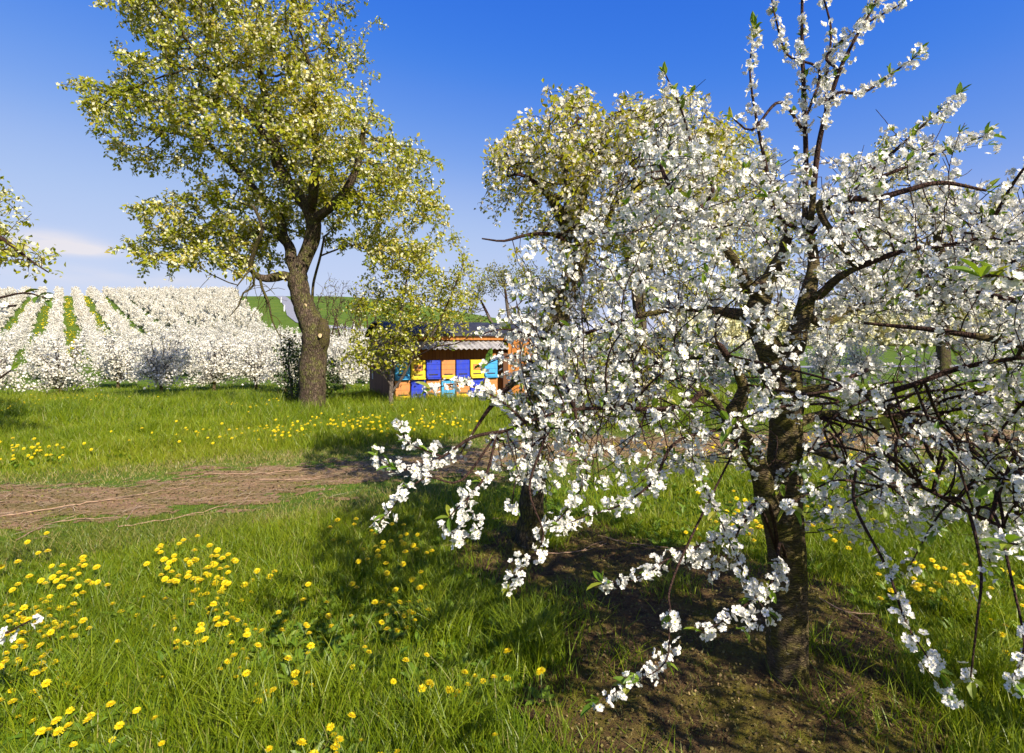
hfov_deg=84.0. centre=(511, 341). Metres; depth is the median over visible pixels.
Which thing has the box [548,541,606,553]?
dry stick
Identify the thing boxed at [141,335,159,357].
orchard tree
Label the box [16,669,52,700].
dandelion
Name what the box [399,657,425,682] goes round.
dandelion
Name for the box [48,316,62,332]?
orchard tree
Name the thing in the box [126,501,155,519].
dry stick
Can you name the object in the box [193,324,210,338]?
orchard tree
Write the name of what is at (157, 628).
dandelion
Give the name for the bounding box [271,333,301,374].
orchard tree
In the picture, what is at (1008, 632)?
dandelion
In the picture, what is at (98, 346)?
orchard tree
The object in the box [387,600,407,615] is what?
dandelion
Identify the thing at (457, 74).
sky
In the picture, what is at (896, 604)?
dandelion
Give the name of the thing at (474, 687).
dandelion
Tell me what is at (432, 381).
beehive
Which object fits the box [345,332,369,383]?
orchard tree
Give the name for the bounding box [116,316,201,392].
orchard tree
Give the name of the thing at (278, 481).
straw
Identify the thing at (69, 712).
dandelion
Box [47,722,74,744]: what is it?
dandelion
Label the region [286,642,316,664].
dandelion
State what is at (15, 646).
dandelion
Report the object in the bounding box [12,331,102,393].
orchard tree
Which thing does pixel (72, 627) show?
dandelion
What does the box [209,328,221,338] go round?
orchard tree
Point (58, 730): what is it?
dandelion
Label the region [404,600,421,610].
dandelion
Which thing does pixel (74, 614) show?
dandelion
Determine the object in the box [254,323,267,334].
orchard tree
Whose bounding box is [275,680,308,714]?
dandelion
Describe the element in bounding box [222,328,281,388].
orchard tree
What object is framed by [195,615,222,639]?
dandelion
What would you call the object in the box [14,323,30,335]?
orchard tree
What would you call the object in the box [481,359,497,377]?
beehive
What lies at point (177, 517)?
dry stick
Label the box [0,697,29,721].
dandelion
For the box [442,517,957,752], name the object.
bare earth
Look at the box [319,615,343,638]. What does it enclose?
dandelion
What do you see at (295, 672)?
dandelion
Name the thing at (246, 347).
orchard tree
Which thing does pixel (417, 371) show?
beehive
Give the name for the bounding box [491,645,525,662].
dandelion
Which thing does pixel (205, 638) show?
dandelion
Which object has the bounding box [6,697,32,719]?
dandelion
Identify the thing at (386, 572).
dandelion carpet
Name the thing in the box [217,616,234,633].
dandelion
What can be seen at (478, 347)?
bee house
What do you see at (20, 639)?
dandelion
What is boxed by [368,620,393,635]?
dandelion
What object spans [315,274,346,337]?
bare twigs
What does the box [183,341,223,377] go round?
orchard tree
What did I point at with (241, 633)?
dandelion
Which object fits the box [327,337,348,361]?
orchard tree
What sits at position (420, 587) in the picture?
dandelion
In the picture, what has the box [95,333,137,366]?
orchard tree
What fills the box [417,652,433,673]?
dandelion
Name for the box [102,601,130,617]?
dandelion
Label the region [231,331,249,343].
orchard tree
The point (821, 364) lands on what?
orchard tree
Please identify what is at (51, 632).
dandelion
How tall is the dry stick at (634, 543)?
0.019 m
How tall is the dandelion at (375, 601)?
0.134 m
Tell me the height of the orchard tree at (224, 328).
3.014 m
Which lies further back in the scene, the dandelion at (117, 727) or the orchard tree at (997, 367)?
the orchard tree at (997, 367)
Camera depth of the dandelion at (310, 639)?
2.97 m
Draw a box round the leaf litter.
[1,428,1023,752]
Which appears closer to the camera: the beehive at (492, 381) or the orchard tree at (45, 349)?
the beehive at (492, 381)
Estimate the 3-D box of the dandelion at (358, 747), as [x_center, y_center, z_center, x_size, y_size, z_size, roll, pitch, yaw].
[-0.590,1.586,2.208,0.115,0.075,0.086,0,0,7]
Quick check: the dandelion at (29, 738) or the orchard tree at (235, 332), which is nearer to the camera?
the dandelion at (29, 738)
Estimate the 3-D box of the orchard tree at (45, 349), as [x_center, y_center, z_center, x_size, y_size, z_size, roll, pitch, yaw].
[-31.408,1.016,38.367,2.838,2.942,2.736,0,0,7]
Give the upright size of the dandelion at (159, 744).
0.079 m
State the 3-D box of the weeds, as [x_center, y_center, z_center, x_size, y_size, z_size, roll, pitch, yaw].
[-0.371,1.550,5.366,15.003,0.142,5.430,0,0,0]
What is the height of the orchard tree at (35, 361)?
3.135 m
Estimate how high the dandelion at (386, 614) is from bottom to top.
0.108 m
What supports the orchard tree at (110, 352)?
on the ground at (282, 320)
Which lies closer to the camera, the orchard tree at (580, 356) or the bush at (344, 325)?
the orchard tree at (580, 356)
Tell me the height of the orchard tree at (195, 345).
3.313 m
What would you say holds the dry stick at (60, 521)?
on the path
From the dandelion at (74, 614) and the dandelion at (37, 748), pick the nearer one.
the dandelion at (37, 748)
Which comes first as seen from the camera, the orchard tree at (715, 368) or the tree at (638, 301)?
the tree at (638, 301)
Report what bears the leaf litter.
on the bare earth
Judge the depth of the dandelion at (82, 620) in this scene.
2.96 m
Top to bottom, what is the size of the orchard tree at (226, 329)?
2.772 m
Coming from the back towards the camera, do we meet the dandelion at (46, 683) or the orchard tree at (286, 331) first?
the orchard tree at (286, 331)
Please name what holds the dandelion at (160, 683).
on the ground at (282, 320)
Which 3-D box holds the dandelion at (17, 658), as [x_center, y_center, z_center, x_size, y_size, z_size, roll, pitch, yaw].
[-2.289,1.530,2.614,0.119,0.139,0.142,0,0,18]
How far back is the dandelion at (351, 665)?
2.64 m
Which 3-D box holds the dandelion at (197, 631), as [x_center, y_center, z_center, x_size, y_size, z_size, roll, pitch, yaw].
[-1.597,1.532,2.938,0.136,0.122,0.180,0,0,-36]
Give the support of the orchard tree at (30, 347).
on the ground at (282, 320)
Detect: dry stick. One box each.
[0,486,188,516]
[15,511,117,540]
[118,501,235,526]
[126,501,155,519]
[204,468,310,474]
[259,473,344,479]
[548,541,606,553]
[598,535,669,548]
[819,597,896,635]
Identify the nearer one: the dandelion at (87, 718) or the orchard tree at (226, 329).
the dandelion at (87, 718)
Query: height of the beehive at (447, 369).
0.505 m
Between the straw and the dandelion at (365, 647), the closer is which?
the dandelion at (365, 647)
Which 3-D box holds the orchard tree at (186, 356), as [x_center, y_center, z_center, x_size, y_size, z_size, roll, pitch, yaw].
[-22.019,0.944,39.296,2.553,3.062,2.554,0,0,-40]
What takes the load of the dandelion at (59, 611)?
on the ground at (282, 320)
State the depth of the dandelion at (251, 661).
2.75 m
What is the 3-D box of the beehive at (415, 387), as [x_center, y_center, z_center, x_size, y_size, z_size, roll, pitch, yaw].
[-2.492,1.256,14.856,0.375,0.505,0.550,0,0,-24]
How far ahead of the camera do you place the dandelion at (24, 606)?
3.12 m
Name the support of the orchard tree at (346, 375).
on the ground at (282, 320)
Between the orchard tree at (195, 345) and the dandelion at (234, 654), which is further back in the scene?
the orchard tree at (195, 345)
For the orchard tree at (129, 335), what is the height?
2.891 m
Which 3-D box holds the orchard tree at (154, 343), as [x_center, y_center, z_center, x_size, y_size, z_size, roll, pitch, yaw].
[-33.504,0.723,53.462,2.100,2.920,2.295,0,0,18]
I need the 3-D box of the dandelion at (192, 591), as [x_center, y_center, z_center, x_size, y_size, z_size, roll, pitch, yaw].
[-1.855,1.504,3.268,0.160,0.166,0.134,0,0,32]
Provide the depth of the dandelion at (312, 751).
2.14 m
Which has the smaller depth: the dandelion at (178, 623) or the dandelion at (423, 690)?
the dandelion at (423, 690)
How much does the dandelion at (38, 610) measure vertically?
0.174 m
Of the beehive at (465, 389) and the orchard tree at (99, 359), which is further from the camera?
the orchard tree at (99, 359)
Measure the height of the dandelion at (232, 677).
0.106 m
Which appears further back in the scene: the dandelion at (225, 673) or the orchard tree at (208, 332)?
the orchard tree at (208, 332)
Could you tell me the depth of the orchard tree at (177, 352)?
42.44 m
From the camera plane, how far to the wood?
106.56 m
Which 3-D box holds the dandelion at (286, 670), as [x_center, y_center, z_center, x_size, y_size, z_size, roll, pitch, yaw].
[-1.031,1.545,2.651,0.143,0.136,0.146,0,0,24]
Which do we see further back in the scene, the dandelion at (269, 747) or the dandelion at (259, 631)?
the dandelion at (259, 631)
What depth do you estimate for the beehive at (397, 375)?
14.50 m
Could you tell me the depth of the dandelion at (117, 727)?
2.18 m
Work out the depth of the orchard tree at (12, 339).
62.92 m
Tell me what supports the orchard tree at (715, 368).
on the ground at (282, 320)
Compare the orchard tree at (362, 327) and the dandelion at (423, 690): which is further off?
the orchard tree at (362, 327)
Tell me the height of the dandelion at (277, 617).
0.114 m
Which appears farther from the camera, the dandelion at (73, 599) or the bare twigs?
the bare twigs
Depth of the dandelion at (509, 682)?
2.64 m
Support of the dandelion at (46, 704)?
on the ground at (282, 320)
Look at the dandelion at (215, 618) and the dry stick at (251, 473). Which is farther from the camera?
the dry stick at (251, 473)
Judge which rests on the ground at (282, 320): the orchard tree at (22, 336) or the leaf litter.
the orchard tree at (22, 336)
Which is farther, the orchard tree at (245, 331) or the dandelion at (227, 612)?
the orchard tree at (245, 331)
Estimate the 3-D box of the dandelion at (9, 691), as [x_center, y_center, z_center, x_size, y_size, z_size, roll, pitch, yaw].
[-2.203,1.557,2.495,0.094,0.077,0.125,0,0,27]
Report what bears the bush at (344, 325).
on the ground at (282, 320)
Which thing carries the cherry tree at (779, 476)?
on the bare earth
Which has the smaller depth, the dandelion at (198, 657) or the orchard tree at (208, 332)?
the dandelion at (198, 657)
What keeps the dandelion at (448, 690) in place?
on the ground at (282, 320)
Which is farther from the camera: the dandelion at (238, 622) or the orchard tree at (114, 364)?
the orchard tree at (114, 364)
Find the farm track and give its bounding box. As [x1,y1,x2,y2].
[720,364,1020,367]
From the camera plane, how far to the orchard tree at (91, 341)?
55.62 m
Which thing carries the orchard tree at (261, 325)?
on the ground at (282, 320)
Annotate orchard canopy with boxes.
[0,285,264,332]
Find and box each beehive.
[393,380,409,400]
[394,360,409,380]
[409,360,425,379]
[410,380,424,399]
[425,360,440,379]
[425,380,439,397]
[440,360,454,378]
[440,379,454,397]
[455,359,469,378]
[455,379,469,397]
[465,359,484,378]
[470,378,483,392]
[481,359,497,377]
[483,378,497,396]
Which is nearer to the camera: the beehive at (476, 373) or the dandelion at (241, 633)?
the dandelion at (241, 633)
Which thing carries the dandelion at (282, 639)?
on the ground at (282, 320)
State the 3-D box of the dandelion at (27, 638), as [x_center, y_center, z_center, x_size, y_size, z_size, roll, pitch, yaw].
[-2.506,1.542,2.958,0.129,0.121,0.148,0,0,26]
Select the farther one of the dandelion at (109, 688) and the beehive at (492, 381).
the beehive at (492, 381)
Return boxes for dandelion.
[0,657,26,686]
[0,659,12,680]
[0,663,24,692]
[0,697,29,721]
[1,663,21,675]
[2,688,24,704]
[5,638,35,666]
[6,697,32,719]
[10,645,33,665]
[10,717,51,741]
[14,712,37,723]
[15,630,45,644]
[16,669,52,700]
[17,609,49,636]
[18,689,50,711]
[20,604,42,625]
[20,666,48,682]
[21,654,56,683]
[24,617,41,641]
[24,727,52,752]
[27,642,53,662]
[28,679,70,712]
[31,696,56,715]
[33,727,65,752]
[37,726,80,752]
[38,626,67,645]
[38,629,68,655]
[38,716,80,752]
[42,727,81,752]
[44,607,76,621]
[45,706,78,727]
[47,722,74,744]
[47,728,77,745]
[55,617,90,645]
[60,625,87,638]
[61,592,83,609]
[66,715,107,735]
[68,612,95,628]
[69,741,78,752]
[70,683,105,700]
[78,712,106,738]
[86,721,127,752]
[96,700,123,719]
[100,681,121,696]
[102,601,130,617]
[104,736,131,751]
[113,639,131,653]
[121,707,151,732]
[127,596,151,619]
[139,715,169,732]
[145,740,170,752]
[147,676,177,691]
[149,624,169,633]
[161,597,180,609]
[164,639,182,651]
[169,616,195,630]
[169,646,200,659]
[175,640,191,660]
[181,590,199,614]
[183,640,214,656]
[184,603,208,617]
[185,649,209,664]
[187,622,210,634]
[188,627,218,647]
[191,601,223,628]
[194,636,224,661]
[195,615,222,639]
[198,621,223,649]
[203,620,232,645]
[212,652,247,681]
[217,611,231,627]
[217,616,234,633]
[217,667,235,679]
[220,658,241,682]
[223,640,236,655]
[225,666,246,687]
[227,647,252,673]
[228,616,253,628]
[232,623,253,641]
[233,628,249,645]
[234,669,263,694]
[237,631,267,655]
[243,656,260,668]
[247,628,273,644]
[247,642,273,667]
[251,697,287,726]
[262,743,283,752]
[264,687,281,717]
[268,619,297,635]
[270,610,284,624]
[273,628,300,647]
[273,655,308,684]
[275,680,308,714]
[277,669,314,691]
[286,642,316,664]
[291,738,329,752]
[295,598,320,611]
[297,624,312,639]
[304,631,325,644]
[307,722,336,745]
[309,747,331,752]
[317,624,341,637]
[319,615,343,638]
[321,600,339,613]
[322,613,347,628]
[325,726,357,745]
[330,743,339,750]
[333,736,353,752]
[341,712,364,747]
[345,664,365,686]
[350,738,375,752]
[355,599,381,623]
[360,645,381,658]
[361,650,381,667]
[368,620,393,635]
[373,613,395,631]
[375,600,397,616]
[380,627,402,640]
[380,628,400,644]
[383,678,407,700]
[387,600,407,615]
[391,613,408,629]
[397,684,427,707]
[399,625,411,637]
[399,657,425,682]
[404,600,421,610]
[408,585,428,603]
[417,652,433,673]
[422,679,442,709]
[424,683,444,700]
[437,686,465,721]
[445,688,471,702]
[458,669,480,689]
[463,680,484,700]
[468,702,491,716]
[479,677,490,695]
[479,732,502,752]
[490,671,517,691]
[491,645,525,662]
[494,674,522,692]
[525,667,559,706]
[862,596,888,609]
[885,595,915,608]
[938,649,963,667]
[992,623,1021,647]
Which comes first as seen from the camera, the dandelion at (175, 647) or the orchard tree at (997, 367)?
the dandelion at (175, 647)
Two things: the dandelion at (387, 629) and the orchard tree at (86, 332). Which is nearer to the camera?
the dandelion at (387, 629)
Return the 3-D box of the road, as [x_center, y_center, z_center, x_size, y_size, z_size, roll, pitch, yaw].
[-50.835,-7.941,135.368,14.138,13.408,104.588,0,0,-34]
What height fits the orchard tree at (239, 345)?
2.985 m
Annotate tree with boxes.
[0,169,65,283]
[0,288,58,644]
[0,324,32,392]
[0,330,18,350]
[9,329,25,343]
[12,326,24,338]
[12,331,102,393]
[13,323,30,340]
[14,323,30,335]
[16,340,53,370]
[21,332,66,378]
[27,335,77,374]
[30,333,70,363]
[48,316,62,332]
[48,323,64,342]
[56,0,454,409]
[82,329,97,344]
[84,321,143,388]
[86,334,109,357]
[90,332,114,361]
[91,333,124,365]
[91,339,140,373]
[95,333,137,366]
[98,334,139,379]
[112,318,130,335]
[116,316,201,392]
[127,329,141,345]
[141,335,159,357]
[143,334,161,360]
[146,319,162,333]
[159,329,192,353]
[165,334,188,372]
[171,330,209,371]
[175,333,200,374]
[178,333,246,390]
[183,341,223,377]
[185,332,227,376]
[186,320,198,335]
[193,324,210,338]
[204,327,219,339]
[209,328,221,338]
[215,321,227,336]
[218,328,232,343]
[220,320,234,335]
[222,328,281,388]
[222,334,246,369]
[225,324,236,337]
[228,334,257,366]
[230,323,244,338]
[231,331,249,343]
[234,335,264,368]
[237,325,253,337]
[242,329,273,364]
[243,318,254,330]
[252,331,278,375]
[253,331,301,390]
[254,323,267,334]
[257,323,269,335]
[263,328,297,372]
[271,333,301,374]
[278,326,293,336]
[327,334,369,389]
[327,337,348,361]
[329,339,358,363]
[331,225,485,403]
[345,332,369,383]
[354,324,365,337]
[365,0,1023,717]
[456,78,759,549]
[567,324,599,372]
[602,336,634,377]
[606,121,799,381]
[651,341,691,375]
[694,323,738,381]
[732,336,761,376]
[802,329,850,379]
[819,131,1023,376]
[831,330,897,383]
[863,208,1023,533]
[966,330,1023,378]
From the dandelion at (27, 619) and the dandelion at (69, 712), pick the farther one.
the dandelion at (27, 619)
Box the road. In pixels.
[276,296,366,329]
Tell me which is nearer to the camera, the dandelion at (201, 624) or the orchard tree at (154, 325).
the dandelion at (201, 624)
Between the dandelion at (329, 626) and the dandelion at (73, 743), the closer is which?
the dandelion at (73, 743)
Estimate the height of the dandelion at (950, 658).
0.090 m
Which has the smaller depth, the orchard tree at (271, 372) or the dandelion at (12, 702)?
the dandelion at (12, 702)
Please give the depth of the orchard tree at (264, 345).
38.62 m
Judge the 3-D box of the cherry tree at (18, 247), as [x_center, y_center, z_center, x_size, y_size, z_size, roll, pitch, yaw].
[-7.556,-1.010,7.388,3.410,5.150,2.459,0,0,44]
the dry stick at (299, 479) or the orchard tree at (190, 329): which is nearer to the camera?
the dry stick at (299, 479)
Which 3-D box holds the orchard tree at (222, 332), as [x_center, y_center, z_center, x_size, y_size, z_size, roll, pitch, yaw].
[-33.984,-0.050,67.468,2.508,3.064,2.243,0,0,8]
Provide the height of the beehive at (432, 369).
0.505 m
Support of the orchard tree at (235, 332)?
on the ground at (282, 320)
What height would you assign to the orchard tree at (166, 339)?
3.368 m
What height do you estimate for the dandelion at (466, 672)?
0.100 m
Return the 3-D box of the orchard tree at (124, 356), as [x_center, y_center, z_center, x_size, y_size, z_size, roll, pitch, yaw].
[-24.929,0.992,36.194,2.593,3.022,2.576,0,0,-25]
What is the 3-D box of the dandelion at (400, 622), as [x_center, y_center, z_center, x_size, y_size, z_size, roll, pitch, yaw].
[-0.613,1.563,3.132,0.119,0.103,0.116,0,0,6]
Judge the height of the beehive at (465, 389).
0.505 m
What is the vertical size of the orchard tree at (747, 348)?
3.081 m
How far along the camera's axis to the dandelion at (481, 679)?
2.60 m
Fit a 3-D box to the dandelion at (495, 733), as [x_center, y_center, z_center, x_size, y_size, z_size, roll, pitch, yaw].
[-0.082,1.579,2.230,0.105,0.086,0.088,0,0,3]
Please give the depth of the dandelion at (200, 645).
2.85 m
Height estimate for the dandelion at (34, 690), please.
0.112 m
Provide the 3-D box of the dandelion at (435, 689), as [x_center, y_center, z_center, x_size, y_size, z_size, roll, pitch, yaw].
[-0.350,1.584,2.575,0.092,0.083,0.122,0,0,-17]
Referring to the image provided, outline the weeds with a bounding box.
[0,448,1023,674]
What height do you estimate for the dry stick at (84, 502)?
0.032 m
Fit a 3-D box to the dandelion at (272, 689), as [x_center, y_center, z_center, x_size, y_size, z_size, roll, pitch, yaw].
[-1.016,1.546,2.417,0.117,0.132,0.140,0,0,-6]
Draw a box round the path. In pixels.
[0,427,1023,538]
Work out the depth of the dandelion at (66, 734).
2.23 m
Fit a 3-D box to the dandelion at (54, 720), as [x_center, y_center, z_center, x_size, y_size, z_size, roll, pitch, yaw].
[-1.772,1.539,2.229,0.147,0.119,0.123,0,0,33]
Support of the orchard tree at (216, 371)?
on the ground at (282, 320)
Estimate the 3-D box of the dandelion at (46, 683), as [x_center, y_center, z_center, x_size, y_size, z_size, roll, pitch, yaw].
[-1.957,1.518,2.421,0.142,0.164,0.119,0,0,-5]
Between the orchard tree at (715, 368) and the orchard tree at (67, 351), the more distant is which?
the orchard tree at (67, 351)
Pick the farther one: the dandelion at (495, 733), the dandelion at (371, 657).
the dandelion at (371, 657)
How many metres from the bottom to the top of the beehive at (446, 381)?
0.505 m
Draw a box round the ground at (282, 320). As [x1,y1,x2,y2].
[0,296,1023,752]
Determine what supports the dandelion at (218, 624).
on the ground at (282, 320)
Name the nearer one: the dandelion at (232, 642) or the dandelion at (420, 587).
the dandelion at (232, 642)
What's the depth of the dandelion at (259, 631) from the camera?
2.98 m
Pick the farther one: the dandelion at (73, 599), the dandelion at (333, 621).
the dandelion at (73, 599)
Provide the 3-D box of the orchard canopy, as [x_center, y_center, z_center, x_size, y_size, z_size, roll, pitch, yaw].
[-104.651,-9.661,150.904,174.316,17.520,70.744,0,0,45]
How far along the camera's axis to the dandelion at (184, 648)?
2.83 m
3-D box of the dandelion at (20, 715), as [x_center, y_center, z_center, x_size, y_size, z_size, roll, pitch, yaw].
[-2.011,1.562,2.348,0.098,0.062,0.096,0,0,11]
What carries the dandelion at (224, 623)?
on the ground at (282, 320)
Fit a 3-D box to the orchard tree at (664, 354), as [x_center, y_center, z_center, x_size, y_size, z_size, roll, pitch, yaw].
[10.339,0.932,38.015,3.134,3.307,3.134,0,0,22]
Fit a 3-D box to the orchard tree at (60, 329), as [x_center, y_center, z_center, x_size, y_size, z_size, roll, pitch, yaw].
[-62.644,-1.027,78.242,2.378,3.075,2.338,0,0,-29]
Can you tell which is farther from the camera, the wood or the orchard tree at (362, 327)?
the wood
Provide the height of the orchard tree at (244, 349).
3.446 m
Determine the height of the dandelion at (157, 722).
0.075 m
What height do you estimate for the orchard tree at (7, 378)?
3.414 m
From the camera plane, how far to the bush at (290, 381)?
14.38 m
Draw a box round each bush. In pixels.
[270,329,345,402]
[328,280,363,339]
[350,283,383,331]
[460,255,598,334]
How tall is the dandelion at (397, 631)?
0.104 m
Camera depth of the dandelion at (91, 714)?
2.31 m
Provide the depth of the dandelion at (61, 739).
2.23 m
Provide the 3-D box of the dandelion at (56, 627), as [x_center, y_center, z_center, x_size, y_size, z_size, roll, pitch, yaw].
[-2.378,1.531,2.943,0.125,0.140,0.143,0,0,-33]
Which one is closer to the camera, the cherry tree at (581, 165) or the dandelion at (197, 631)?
the dandelion at (197, 631)
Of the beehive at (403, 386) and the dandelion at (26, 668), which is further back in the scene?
the beehive at (403, 386)
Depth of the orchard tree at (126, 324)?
86.18 m
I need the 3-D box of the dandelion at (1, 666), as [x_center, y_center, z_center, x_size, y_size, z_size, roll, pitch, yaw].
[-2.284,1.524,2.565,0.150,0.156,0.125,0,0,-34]
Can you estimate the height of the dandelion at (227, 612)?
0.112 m
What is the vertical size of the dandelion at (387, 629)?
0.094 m
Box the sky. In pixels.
[0,0,1023,332]
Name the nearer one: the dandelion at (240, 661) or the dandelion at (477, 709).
the dandelion at (477, 709)
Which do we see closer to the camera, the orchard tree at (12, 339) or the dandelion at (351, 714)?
the dandelion at (351, 714)
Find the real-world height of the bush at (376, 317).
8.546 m
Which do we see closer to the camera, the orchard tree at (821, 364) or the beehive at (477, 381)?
the beehive at (477, 381)
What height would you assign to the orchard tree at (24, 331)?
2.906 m
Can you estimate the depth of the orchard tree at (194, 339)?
37.44 m
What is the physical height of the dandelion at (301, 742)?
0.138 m
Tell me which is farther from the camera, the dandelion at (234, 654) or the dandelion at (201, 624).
the dandelion at (201, 624)
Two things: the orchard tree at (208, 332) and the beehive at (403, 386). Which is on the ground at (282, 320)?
the orchard tree at (208, 332)
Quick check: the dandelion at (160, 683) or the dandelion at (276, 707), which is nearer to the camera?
the dandelion at (276, 707)
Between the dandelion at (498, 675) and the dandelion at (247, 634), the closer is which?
the dandelion at (498, 675)
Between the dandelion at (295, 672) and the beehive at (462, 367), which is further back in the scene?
the beehive at (462, 367)
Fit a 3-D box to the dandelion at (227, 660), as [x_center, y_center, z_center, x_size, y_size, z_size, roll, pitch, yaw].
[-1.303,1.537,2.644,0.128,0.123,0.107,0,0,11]
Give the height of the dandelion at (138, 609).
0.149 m
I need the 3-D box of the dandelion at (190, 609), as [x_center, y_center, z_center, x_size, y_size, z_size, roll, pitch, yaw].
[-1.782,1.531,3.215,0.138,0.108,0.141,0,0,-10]
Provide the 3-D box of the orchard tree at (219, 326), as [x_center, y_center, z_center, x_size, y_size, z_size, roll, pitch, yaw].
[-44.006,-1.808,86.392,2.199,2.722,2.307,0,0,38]
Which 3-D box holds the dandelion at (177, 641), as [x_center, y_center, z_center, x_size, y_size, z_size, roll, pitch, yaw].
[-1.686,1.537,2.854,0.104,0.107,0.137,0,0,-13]
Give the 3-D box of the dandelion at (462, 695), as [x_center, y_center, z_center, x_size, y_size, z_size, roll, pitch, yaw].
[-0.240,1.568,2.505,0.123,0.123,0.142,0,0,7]
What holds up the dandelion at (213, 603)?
on the ground at (282, 320)
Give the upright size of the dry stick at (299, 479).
0.021 m
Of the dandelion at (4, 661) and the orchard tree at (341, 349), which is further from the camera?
the orchard tree at (341, 349)
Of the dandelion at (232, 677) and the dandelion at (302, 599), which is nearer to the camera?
the dandelion at (232, 677)
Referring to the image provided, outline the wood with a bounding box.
[668,300,1023,345]
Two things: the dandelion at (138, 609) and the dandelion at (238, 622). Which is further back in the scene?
the dandelion at (138, 609)
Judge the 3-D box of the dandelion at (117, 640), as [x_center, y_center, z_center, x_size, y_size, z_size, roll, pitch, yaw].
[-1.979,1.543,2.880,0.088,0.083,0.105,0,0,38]
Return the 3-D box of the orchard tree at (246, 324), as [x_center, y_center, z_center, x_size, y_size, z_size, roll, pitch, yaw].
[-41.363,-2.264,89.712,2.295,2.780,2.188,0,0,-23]
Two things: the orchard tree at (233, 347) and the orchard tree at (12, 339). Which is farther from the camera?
the orchard tree at (12, 339)
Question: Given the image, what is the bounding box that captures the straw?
[0,429,1023,537]
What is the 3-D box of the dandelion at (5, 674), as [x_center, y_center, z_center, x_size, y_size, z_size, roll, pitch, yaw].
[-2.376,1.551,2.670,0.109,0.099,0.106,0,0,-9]
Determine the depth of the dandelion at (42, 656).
2.65 m
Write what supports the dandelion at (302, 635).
on the ground at (282, 320)
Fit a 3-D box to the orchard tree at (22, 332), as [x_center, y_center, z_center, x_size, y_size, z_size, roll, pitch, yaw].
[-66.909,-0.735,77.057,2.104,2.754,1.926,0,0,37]
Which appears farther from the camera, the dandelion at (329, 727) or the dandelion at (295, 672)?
the dandelion at (295, 672)
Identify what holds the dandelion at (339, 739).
on the ground at (282, 320)
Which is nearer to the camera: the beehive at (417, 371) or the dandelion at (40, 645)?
the dandelion at (40, 645)
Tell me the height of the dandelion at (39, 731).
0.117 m
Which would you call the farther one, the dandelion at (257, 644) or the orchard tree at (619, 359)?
the orchard tree at (619, 359)
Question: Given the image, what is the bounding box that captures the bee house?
[365,321,553,401]
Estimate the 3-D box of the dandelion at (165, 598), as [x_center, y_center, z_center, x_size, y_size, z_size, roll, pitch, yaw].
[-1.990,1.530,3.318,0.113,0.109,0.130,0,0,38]
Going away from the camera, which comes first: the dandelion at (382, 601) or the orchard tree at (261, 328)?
the dandelion at (382, 601)
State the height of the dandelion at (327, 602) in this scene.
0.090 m
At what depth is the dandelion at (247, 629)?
2.95 m
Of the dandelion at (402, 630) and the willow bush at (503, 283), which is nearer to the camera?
the dandelion at (402, 630)
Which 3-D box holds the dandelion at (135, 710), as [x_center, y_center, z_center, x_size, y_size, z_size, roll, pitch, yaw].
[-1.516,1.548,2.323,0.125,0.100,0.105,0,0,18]
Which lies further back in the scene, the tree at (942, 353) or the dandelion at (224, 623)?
the tree at (942, 353)
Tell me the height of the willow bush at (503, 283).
5.413 m
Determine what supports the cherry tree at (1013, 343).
on the ground at (282, 320)
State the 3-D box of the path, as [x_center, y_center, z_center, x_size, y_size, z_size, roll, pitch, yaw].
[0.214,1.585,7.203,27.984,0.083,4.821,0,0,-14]
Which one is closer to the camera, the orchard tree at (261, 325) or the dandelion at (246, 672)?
the dandelion at (246, 672)
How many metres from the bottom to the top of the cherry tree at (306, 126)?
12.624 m
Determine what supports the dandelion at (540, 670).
on the ground at (282, 320)
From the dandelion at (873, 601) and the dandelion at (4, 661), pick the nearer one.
the dandelion at (4, 661)
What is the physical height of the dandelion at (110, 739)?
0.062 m
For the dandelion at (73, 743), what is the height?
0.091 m
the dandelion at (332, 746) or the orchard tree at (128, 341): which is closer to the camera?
the dandelion at (332, 746)
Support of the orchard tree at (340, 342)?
on the ground at (282, 320)
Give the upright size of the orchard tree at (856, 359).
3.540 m
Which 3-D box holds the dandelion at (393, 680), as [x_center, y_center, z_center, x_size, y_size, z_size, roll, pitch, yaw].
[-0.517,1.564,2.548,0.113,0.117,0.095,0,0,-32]
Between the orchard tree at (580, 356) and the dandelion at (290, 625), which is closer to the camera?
the dandelion at (290, 625)
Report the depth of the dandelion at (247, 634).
2.88 m
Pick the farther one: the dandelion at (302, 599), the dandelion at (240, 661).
the dandelion at (302, 599)
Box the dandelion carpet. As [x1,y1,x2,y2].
[0,296,1023,592]
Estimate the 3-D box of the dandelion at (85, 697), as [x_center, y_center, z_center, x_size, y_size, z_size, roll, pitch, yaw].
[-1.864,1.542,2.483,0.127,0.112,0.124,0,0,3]
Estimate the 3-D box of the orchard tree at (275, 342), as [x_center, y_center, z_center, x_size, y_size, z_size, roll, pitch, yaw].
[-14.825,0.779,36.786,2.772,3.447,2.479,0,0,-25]
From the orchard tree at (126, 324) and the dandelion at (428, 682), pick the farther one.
the orchard tree at (126, 324)
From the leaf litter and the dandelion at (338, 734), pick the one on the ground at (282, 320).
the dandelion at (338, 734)
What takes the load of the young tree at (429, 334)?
on the ground at (282, 320)
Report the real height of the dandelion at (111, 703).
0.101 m

